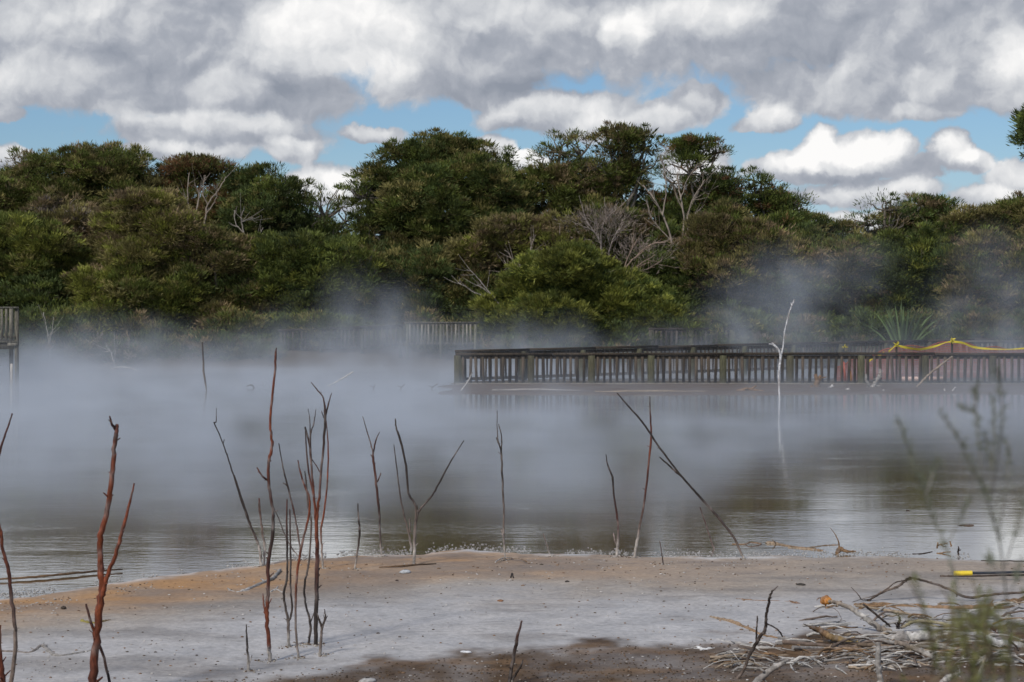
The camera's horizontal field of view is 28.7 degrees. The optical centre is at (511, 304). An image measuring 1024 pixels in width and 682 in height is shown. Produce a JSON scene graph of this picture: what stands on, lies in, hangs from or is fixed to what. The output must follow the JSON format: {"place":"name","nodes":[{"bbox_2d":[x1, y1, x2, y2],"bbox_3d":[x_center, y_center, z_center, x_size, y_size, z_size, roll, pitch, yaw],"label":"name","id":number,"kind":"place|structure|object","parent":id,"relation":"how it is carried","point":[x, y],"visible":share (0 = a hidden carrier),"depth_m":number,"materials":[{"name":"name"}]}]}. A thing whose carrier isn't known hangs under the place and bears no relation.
{"place":"outdoors","nodes":[
{"label":"outdoors","id":0,"kind":"place"},
{"bbox_2d":[0,366,1023,598],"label":"water","id":1,"kind":"structure","parent":0,"point":[804,470],"depth_m":29.14,"materials":[{"name":"liquid"}]},
{"bbox_2d":[0,569,122,579],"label":"driftwood","id":2,"kind":"object","parent":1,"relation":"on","point":[57,574],"visible":0.9,"depth_m":17.60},
{"bbox_2d":[769,299,794,399],"bbox_3d":[6.822,1.131,50.516,0.702,2.549,0.134,0,0,-6],"label":"bare branch","id":3,"kind":"object","parent":1,"relation":"on","point":[780,354],"visible":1,"depth_m":50.51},
{"bbox_2d":[765,539,835,550],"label":"driftwood","id":4,"kind":"object","parent":1,"relation":"on","point":[774,542],"visible":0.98,"depth_m":19.83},
{"bbox_2d":[830,528,855,553],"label":"driftwood","id":5,"kind":"object","parent":1,"relation":"on","point":[839,549],"visible":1,"depth_m":19.27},
{"bbox_2d":[0,344,1023,681],"bbox_3d":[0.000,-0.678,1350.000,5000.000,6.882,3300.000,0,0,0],"label":"ground","id":6,"kind":"structure","parent":0,"point":[408,608],"depth_m":15.31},
{"bbox_2d":[0,625,10,681],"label":"dead sapling","id":7,"kind":"object","parent":6,"relation":"on","point":[3,675],"visible":1,"depth_m":11.70,"materials":[{"name":"wood"}]},
{"bbox_2d":[0,413,17,681],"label":"dead sapling","id":8,"kind":"object","parent":6,"relation":"on","point":[15,648],"visible":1,"depth_m":12.00,"materials":[{"name":"wood"}]},
{"bbox_2d":[0,307,18,381],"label":"viewing platform","id":9,"kind":"structure","parent":6,"relation":"on","point":[9,344],"depth_m":61.97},
{"bbox_2d":[38,305,62,366],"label":"bare tree","id":10,"kind":"object","parent":6,"relation":"on","point":[50,334],"visible":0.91,"depth_m":76.92,"materials":[{"name":"grey plant"}]},
{"bbox_2d":[0,206,101,318],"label":"kanuka tree","id":11,"kind":"object","parent":6,"relation":"on","point":[41,245],"visible":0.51,"depth_m":81.67,"materials":[{"name":"green plant"}]},
{"bbox_2d":[2,642,103,655],"bbox_3d":[-3.121,2.350,13.539,0.684,0.043,0.410,0,0,37],"label":"driftwood","id":12,"kind":"object","parent":6,"relation":"on","point":[48,650],"visible":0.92,"depth_m":13.51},
{"bbox_2d":[18,186,99,258],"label":"kanuka tree","id":13,"kind":"object","parent":6,"relation":"on","point":[75,215],"visible":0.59,"depth_m":84.34,"materials":[{"name":"green plant"}]},
{"bbox_2d":[0,139,177,259],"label":"kanuka tree","id":14,"kind":"object","parent":6,"relation":"on","point":[94,173],"visible":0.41,"depth_m":88.56,"materials":[{"name":"green plant"}]},
{"bbox_2d":[85,604,110,681],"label":"dead sapling","id":15,"kind":"object","parent":6,"relation":"on","point":[102,652],"visible":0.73,"depth_m":12.00,"materials":[{"name":"wood"}]},
{"bbox_2d":[88,416,134,681],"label":"dead sapling","id":16,"kind":"object","parent":6,"relation":"on","point":[96,629],"visible":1,"depth_m":11.87,"materials":[{"name":"wood"}]},
{"bbox_2d":[38,254,217,337],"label":"kanuka tree","id":17,"kind":"object","parent":6,"relation":"on","point":[172,297],"visible":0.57,"depth_m":79.93,"materials":[{"name":"green plant"}]},
{"bbox_2d":[57,185,210,317],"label":"kanuka tree","id":18,"kind":"object","parent":6,"relation":"on","point":[145,224],"visible":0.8,"depth_m":80.52,"materials":[{"name":"green plant"}]},
{"bbox_2d":[178,167,203,218],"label":"bare tree","id":19,"kind":"object","parent":6,"relation":"on","point":[195,187],"visible":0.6,"depth_m":83.26,"materials":[{"name":"grey plant"}]},
{"bbox_2d":[145,151,252,233],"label":"kanuka tree","id":20,"kind":"object","parent":6,"relation":"on","point":[176,170],"visible":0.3,"depth_m":90.45,"materials":[{"name":"green plant"}]},
{"bbox_2d":[195,160,241,223],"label":"bare tree","id":21,"kind":"object","parent":6,"relation":"on","point":[206,211],"visible":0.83,"depth_m":83.21,"materials":[{"name":"grey plant"}]},
{"bbox_2d":[171,217,286,335],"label":"kanuka tree","id":22,"kind":"object","parent":6,"relation":"on","point":[223,254],"visible":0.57,"depth_m":80.83,"materials":[{"name":"green plant"}]},
{"bbox_2d":[213,408,262,565],"bbox_3d":[-2.497,1.661,18.222,0.450,1.444,0.068,0,0,-2],"label":"dead sapling","id":23,"kind":"object","parent":6,"relation":"on","point":[250,524],"visible":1,"depth_m":18.22,"materials":[{"name":"wood"}]},
{"bbox_2d":[246,624,251,670],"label":"dead sapling","id":24,"kind":"object","parent":6,"relation":"on","point":[248,661],"visible":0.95,"depth_m":12.81,"materials":[{"name":"wood"}]},
{"bbox_2d":[229,193,270,232],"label":"bare tree","id":25,"kind":"object","parent":6,"relation":"on","point":[242,230],"visible":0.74,"depth_m":83.32,"materials":[{"name":"grey plant"}]},
{"bbox_2d":[227,569,281,591],"bbox_3d":[-2.182,2.350,17.015,0.243,0.040,1.457,0,0,8],"label":"driftwood","id":26,"kind":"object","parent":6,"relation":"on","point":[274,576],"visible":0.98,"depth_m":16.91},
{"bbox_2d":[258,498,265,564],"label":"dead sapling","id":27,"kind":"object","parent":6,"relation":"on","point":[263,538],"visible":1,"depth_m":18.29,"materials":[{"name":"wood"}]},
{"bbox_2d":[257,348,277,660],"bbox_3d":[-1.608,1.327,13.161,0.128,2.090,0.090,0,0,17],"label":"dead sapling","id":28,"kind":"object","parent":6,"relation":"on","point":[267,601],"visible":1,"depth_m":13.16,"materials":[{"name":"wood"}]},
{"bbox_2d":[282,499,292,646],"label":"dead sapling","id":29,"kind":"object","parent":6,"relation":"on","point":[288,619],"visible":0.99,"depth_m":13.66,"materials":[{"name":"wood"}]},
{"bbox_2d":[211,160,364,268],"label":"kanuka tree","id":30,"kind":"object","parent":6,"relation":"on","point":[282,210],"visible":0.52,"depth_m":88.17,"materials":[{"name":"green plant"}]},
{"bbox_2d":[278,443,301,557],"bbox_3d":[-2.080,1.834,18.745,0.218,1.077,0.060,0,0,0],"label":"dead sapling","id":31,"kind":"object","parent":6,"relation":"on","point":[286,484],"visible":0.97,"depth_m":18.73,"materials":[{"name":"wood"}]},
{"bbox_2d":[294,460,310,656],"bbox_3d":[-1.394,1.705,13.316,0.113,1.346,0.041,0,0,4],"label":"dead sapling","id":32,"kind":"object","parent":6,"relation":"on","point":[297,568],"visible":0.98,"depth_m":13.31,"materials":[{"name":"wood"}]},
{"bbox_2d":[303,471,313,642],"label":"dead sapling","id":33,"kind":"object","parent":6,"relation":"on","point":[308,614],"visible":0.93,"depth_m":13.78,"materials":[{"name":"wood"}]},
{"bbox_2d":[304,382,331,644],"bbox_3d":[-1.336,1.451,13.744,0.192,1.842,0.085,0,0,0],"label":"dead sapling","id":34,"kind":"object","parent":6,"relation":"on","point":[317,568],"visible":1,"depth_m":13.73,"materials":[{"name":"wood"}]},
{"bbox_2d":[242,226,395,335],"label":"kanuka tree","id":35,"kind":"object","parent":6,"relation":"on","point":[301,271],"visible":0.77,"depth_m":81.06,"materials":[{"name":"green plant"}]},
{"bbox_2d":[316,609,327,655],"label":"dead sapling","id":36,"kind":"object","parent":6,"relation":"on","point":[321,635],"visible":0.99,"depth_m":13.39,"materials":[{"name":"wood"}]},
{"bbox_2d":[320,421,328,567],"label":"dead sapling","id":37,"kind":"object","parent":6,"relation":"on","point":[321,525],"visible":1,"depth_m":17.95,"materials":[{"name":"wood"}]},
{"bbox_2d":[278,324,404,357],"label":"paling fence","id":38,"kind":"object","parent":6,"relation":"on","point":[360,330],"visible":0.97,"depth_m":78.05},
{"bbox_2d":[354,503,360,568],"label":"dead sapling","id":39,"kind":"object","parent":6,"relation":"on","point":[359,531],"visible":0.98,"depth_m":17.89,"materials":[{"name":"wood"}]},
{"bbox_2d":[363,418,382,554],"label":"dead sapling","id":40,"kind":"object","parent":6,"relation":"on","point":[377,495],"visible":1,"depth_m":18.96,"materials":[{"name":"wood"}]},
{"bbox_2d":[379,563,435,567],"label":"driftwood","id":41,"kind":"object","parent":6,"relation":"on","point":[407,565],"visible":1,"depth_m":18.02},
{"bbox_2d":[394,419,463,563],"bbox_3d":[-0.755,1.704,18.177,0.646,1.342,0.070,0,0,-1],"label":"dead sapling","id":42,"kind":"object","parent":6,"relation":"on","point":[417,511],"visible":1,"depth_m":18.16,"materials":[{"name":"wood"}]},
{"bbox_2d":[355,238,505,323],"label":"kanuka tree","id":43,"kind":"object","parent":6,"relation":"on","point":[427,264],"visible":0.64,"depth_m":83.12,"materials":[{"name":"green plant"}]},
{"bbox_2d":[335,127,541,333],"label":"kanuka tree","id":44,"kind":"object","parent":6,"relation":"on","point":[439,186],"visible":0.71,"depth_m":86.81,"materials":[{"name":"green plant"}]},
{"bbox_2d":[404,322,478,358],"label":"paling fence","id":45,"kind":"object","parent":6,"relation":"on","point":[440,343],"visible":0.98,"depth_m":77.85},
{"bbox_2d":[444,254,498,303],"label":"bare tree","id":46,"kind":"object","parent":6,"relation":"on","point":[486,290],"visible":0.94,"depth_m":79.22,"materials":[{"name":"grey plant"}]},
{"bbox_2d":[0,543,971,597],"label":"salt crust","id":47,"kind":"object","parent":6,"relation":"on","point":[35,592],"visible":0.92,"depth_m":19.21,"materials":[{"name":"stone"}]},
{"bbox_2d":[340,192,658,321],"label":"forest","id":48,"kind":"object","parent":6,"relation":"on","point":[641,208],"depth_m":93.96,"materials":[{"name":"green plant"}]},
{"bbox_2d":[496,413,505,559],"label":"dead sapling","id":49,"kind":"object","parent":6,"relation":"on","point":[502,481],"visible":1,"depth_m":18.59,"materials":[{"name":"wood"}]},
{"bbox_2d":[0,264,1023,366],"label":"undergrowth","id":50,"kind":"object","parent":6,"relation":"on","point":[229,339],"visible":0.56,"depth_m":78.12,"materials":[{"name":"green plant"}]},
{"bbox_2d":[0,555,1023,681],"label":"pebbles","id":51,"kind":"object","parent":6,"relation":"on","point":[322,655],"visible":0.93,"depth_m":13.31,"materials":[{"name":"stone"}]},
{"bbox_2d":[442,207,584,289],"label":"kanuka tree","id":52,"kind":"object","parent":6,"relation":"on","point":[491,237],"visible":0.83,"depth_m":83.35,"materials":[{"name":"green plant"}]},
{"bbox_2d":[488,228,538,271],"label":"bare tree","id":53,"kind":"object","parent":6,"relation":"on","point":[531,247],"visible":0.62,"depth_m":81.92,"materials":[{"name":"grey plant"}]},
{"bbox_2d":[508,620,522,681],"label":"dead sapling","id":54,"kind":"object","parent":6,"relation":"on","point":[510,678],"visible":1,"depth_m":12.34,"materials":[{"name":"wood"}]},
{"bbox_2d":[497,145,540,214],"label":"kanuka tree","id":55,"kind":"object","parent":6,"relation":"on","point":[507,157],"visible":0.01,"depth_m":89.70,"materials":[{"name":"green plant"}]},
{"bbox_2d":[492,388,566,390],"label":"driftwood","id":56,"kind":"object","parent":6,"relation":"on","point":[531,389],"visible":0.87,"depth_m":55.48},
{"bbox_2d":[460,236,695,344],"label":"round bush","id":57,"kind":"object","parent":6,"relation":"on","point":[577,286],"visible":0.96,"depth_m":78.15,"materials":[{"name":"green plant"}]},
{"bbox_2d":[518,118,669,275],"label":"kanuka tree","id":58,"kind":"object","parent":6,"relation":"on","point":[597,180],"visible":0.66,"depth_m":88.38,"materials":[{"name":"green plant"}]},
{"bbox_2d":[553,193,672,257],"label":"bare tree","id":59,"kind":"object","parent":6,"relation":"on","point":[607,213],"visible":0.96,"depth_m":82.30,"materials":[{"name":"grey plant"}]},
{"bbox_2d":[606,455,619,556],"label":"dead sapling","id":60,"kind":"object","parent":6,"relation":"on","point":[617,541],"visible":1,"depth_m":18.88,"materials":[{"name":"wood"}]},
{"bbox_2d":[633,396,651,557],"bbox_3d":[1.234,1.628,18.888,0.181,1.524,0.043,0,0,2],"label":"dead sapling","id":61,"kind":"object","parent":6,"relation":"on","point":[640,522],"visible":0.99,"depth_m":18.88,"materials":[{"name":"wood"}]},
{"bbox_2d":[595,390,692,391],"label":"driftwood","id":62,"kind":"object","parent":6,"relation":"on","point":[649,391],"visible":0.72,"depth_m":54.47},
{"bbox_2d":[606,225,686,272],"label":"bare tree","id":63,"kind":"object","parent":6,"relation":"on","point":[642,250],"visible":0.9,"depth_m":80.76,"materials":[{"name":"grey plant"}]},
{"bbox_2d":[643,145,673,262],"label":"bare tree","id":64,"kind":"object","parent":6,"relation":"on","point":[656,203],"visible":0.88,"depth_m":84.48,"materials":[{"name":"grey plant"}]},
{"bbox_2d":[617,393,744,558],"bbox_3d":[1.578,1.598,18.701,1.200,1.556,0.042,0,0,-1],"label":"dead sapling","id":65,"kind":"object","parent":6,"relation":"on","point":[675,470],"visible":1,"depth_m":18.69,"materials":[{"name":"wood"}]},
{"bbox_2d":[634,131,734,263],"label":"kanuka tree","id":66,"kind":"object","parent":6,"relation":"on","point":[688,147],"visible":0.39,"depth_m":87.72,"materials":[{"name":"green plant"}]},
{"bbox_2d":[622,243,762,330],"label":"kanuka tree","id":67,"kind":"object","parent":6,"relation":"on","point":[666,274],"visible":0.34,"depth_m":82.44,"materials":[{"name":"green plant"}]},
{"bbox_2d":[648,328,736,352],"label":"boardwalk railing","id":68,"kind":"object","parent":6,"relation":"on","point":[678,330],"visible":0.62,"depth_m":77.75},
{"bbox_2d":[673,158,717,234],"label":"bare tree","id":69,"kind":"object","parent":6,"relation":"on","point":[693,198],"visible":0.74,"depth_m":84.52,"materials":[{"name":"grey plant"}]},
{"bbox_2d":[456,378,1023,384],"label":"boardwalk deck","id":70,"kind":"structure","parent":6,"relation":"on","point":[799,379],"depth_m":59.84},
{"bbox_2d":[455,338,998,380],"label":"boardwalk railing","id":71,"kind":"object","parent":70,"relation":"on","point":[790,346],"visible":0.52,"depth_m":67.13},
{"bbox_2d":[837,341,1023,380],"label":"safety net","id":72,"kind":"object","parent":71,"relation":"hanging from","point":[962,349],"visible":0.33,"depth_m":63.91,"materials":[{"name":"plastic"}]},
{"bbox_2d":[454,352,1023,384],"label":"boardwalk railing","id":73,"kind":"object","parent":70,"relation":"on","point":[790,357],"visible":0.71,"depth_m":59.95,"materials":[{"name":"wood"}]},
{"bbox_2d":[666,196,832,322],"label":"kanuka tree","id":74,"kind":"object","parent":6,"relation":"on","point":[715,253],"visible":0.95,"depth_m":81.24,"materials":[{"name":"green plant"}]},
{"bbox_2d":[680,164,826,305],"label":"kanuka tree","id":75,"kind":"object","parent":6,"relation":"on","point":[779,205],"visible":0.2,"depth_m":88.38,"materials":[{"name":"green plant"}]},
{"bbox_2d":[709,616,798,638],"bbox_3d":[1.601,2.343,14.449,0.418,0.064,1.163,0,0,-24],"label":"driftwood","id":76,"kind":"object","parent":6,"relation":"on","point":[738,624],"visible":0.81,"depth_m":14.62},
{"bbox_2d":[716,638,791,650],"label":"driftwood","id":77,"kind":"object","parent":6,"relation":"on","point":[757,646],"visible":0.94,"depth_m":13.67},
{"bbox_2d":[735,586,782,678],"bbox_3d":[1.551,2.058,12.560,0.312,0.598,0.104,0,0,0],"label":"driftwood","id":78,"kind":"object","parent":6,"relation":"on","point":[759,637],"visible":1,"depth_m":12.53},
{"bbox_2d":[752,659,788,681],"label":"driftwood","id":79,"kind":"object","parent":6,"relation":"on","point":[764,675],"visible":1,"depth_m":12.28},
{"bbox_2d":[810,374,826,386],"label":"driftwood","id":80,"kind":"object","parent":6,"relation":"on","point":[817,378],"visible":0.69,"depth_m":57.45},
{"bbox_2d":[747,223,907,322],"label":"kanuka tree","id":81,"kind":"object","parent":6,"relation":"on","point":[848,263],"visible":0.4,"depth_m":82.07,"materials":[{"name":"green plant"}]},
{"bbox_2d":[803,623,857,641],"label":"driftwood","id":82,"kind":"object","parent":6,"relation":"on","point":[822,632],"visible":0.78,"depth_m":13.88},
{"bbox_2d":[798,208,869,257],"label":"kanuka tree","id":83,"kind":"object","parent":6,"relation":"on","point":[836,226],"visible":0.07,"depth_m":91.17,"materials":[{"name":"green plant"}]},
{"bbox_2d":[813,639,894,648],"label":"driftwood","id":84,"kind":"object","parent":6,"relation":"on","point":[854,647],"visible":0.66,"depth_m":13.63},
{"bbox_2d":[828,600,891,631],"bbox_3d":[2.498,2.240,14.347,0.462,0.245,0.090,0,0,4],"label":"driftwood","id":85,"kind":"object","parent":6,"relation":"on","point":[871,622],"visible":0.91,"depth_m":14.35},
{"bbox_2d":[820,595,831,605],"bbox_3d":[2.280,2.152,14.540,0.101,0.085,0.074,0,0,39],"label":"wood chip","id":86,"kind":"object","parent":85,"relation":"on","point":[824,599],"visible":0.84,"depth_m":14.52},
{"bbox_2d":[703,600,1023,674],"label":"twig litter","id":87,"kind":"object","parent":6,"relation":"on","point":[900,653],"visible":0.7,"depth_m":13.44,"materials":[{"name":"wood"}]},
{"bbox_2d":[864,369,881,386],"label":"driftwood","id":88,"kind":"object","parent":6,"relation":"on","point":[877,380],"visible":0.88,"depth_m":57.45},
{"bbox_2d":[867,641,883,681],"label":"driftwood","id":89,"kind":"object","parent":6,"relation":"on","point":[877,664],"visible":0.96,"depth_m":12.27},
{"bbox_2d":[838,186,927,263],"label":"kanuka tree","id":90,"kind":"object","parent":6,"relation":"on","point":[866,223],"visible":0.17,"depth_m":86.80,"materials":[{"name":"green plant"}]},
{"bbox_2d":[839,630,947,641],"bbox_3d":[2.636,2.322,13.896,0.767,0.118,0.142,0,0,0],"label":"driftwood","id":91,"kind":"object","parent":6,"relation":"on","point":[907,636],"visible":0.57,"depth_m":13.88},
{"bbox_2d":[895,342,897,379],"bbox_3d":[11.900,1.923,61.900,0.065,1.555,0.065,0,0,-15],"label":"stake","id":92,"kind":"object","parent":6,"relation":"on","point":[896,366],"visible":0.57,"depth_m":61.89,"materials":[{"name":"wood"}]},
{"bbox_2d":[888,337,1023,351],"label":"caution tape","id":93,"kind":"object","parent":92,"relation":"attached to","point":[952,341],"visible":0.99,"depth_m":62.04,"materials":[{"name":"plastic"}]},
{"bbox_2d":[857,299,941,362],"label":"flax plant","id":94,"kind":"object","parent":6,"relation":"on","point":[893,333],"visible":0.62,"depth_m":76.99,"materials":[{"name":"green plant"}]},
{"bbox_2d":[859,660,950,667],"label":"driftwood","id":95,"kind":"object","parent":6,"relation":"on","point":[894,666],"visible":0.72,"depth_m":12.95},
{"bbox_2d":[846,220,967,321],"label":"kanuka tree","id":96,"kind":"object","parent":6,"relation":"on","point":[918,279],"visible":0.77,"depth_m":82.05,"materials":[{"name":"green plant"}]},
{"bbox_2d":[876,191,970,261],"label":"kanuka tree","id":97,"kind":"object","parent":6,"relation":"on","point":[930,207],"visible":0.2,"depth_m":88.51,"materials":[{"name":"green plant"}]},
{"bbox_2d":[894,640,962,657],"bbox_3d":[2.769,2.296,13.277,0.463,0.146,0.085,0,0,0],"label":"driftwood","id":98,"kind":"object","parent":6,"relation":"on","point":[908,644],"visible":0.52,"depth_m":13.27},
{"bbox_2d":[916,356,952,386],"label":"driftwood","id":99,"kind":"object","parent":6,"relation":"on","point":[929,374],"visible":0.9,"depth_m":57.98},
{"bbox_2d":[851,578,1021,601],"bbox_3d":[3.364,2.258,15.852,1.421,0.205,0.099,0,0,-2],"label":"driftwood","id":100,"kind":"object","parent":6,"relation":"on","point":[923,580],"visible":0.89,"depth_m":15.84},
{"bbox_2d":[900,619,973,631],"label":"driftwood","id":101,"kind":"object","parent":6,"relation":"on","point":[924,620],"visible":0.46,"depth_m":14.36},
{"bbox_2d":[854,596,1023,608],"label":"driftwood","id":102,"kind":"object","parent":6,"relation":"on","point":[1020,599],"visible":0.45,"depth_m":15.56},
{"bbox_2d":[873,363,1023,681],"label":"manuka shrub","id":103,"kind":"object","parent":6,"relation":"on","point":[983,615],"visible":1,"depth_m":2.51,"materials":[{"name":"green plant"}]},
{"bbox_2d":[931,223,1023,318],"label":"kanuka tree","id":104,"kind":"object","parent":6,"relation":"on","point":[987,260],"visible":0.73,"depth_m":80.87,"materials":[{"name":"green plant"}]},
{"bbox_2d":[937,190,1023,287],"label":"kanuka tree","id":105,"kind":"object","parent":6,"relation":"on","point":[1006,215],"visible":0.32,"depth_m":86.89,"materials":[{"name":"green plant"}]},
{"bbox_2d":[940,573,1023,576],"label":"driftwood","id":106,"kind":"object","parent":6,"relation":"on","point":[979,575],"visible":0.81,"depth_m":17.34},
{"bbox_2d":[948,340,1023,366],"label":"boardwalk railing","id":107,"kind":"object","parent":6,"relation":"on","point":[999,343],"visible":0.41,"depth_m":75.95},
{"bbox_2d":[954,571,1023,575],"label":"marker rod","id":108,"kind":"object","parent":6,"relation":"on","point":[964,573],"visible":0.79,"depth_m":17.10,"materials":[{"name":"plastic"}]},
{"bbox_2d":[973,632,1023,647],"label":"driftwood","id":109,"kind":"object","parent":6,"relation":"on","point":[997,642],"visible":0.34,"depth_m":13.71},
{"bbox_2d":[1005,102,1023,159],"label":"kanuka tree","id":110,"kind":"object","parent":6,"relation":"on","point":[1018,120],"visible":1,"depth_m":57.73,"materials":[{"name":"green plant"}]},
{"bbox_2d":[0,0,1023,235],"label":"sky","id":111,"kind":"structure","parent":0,"point":[840,100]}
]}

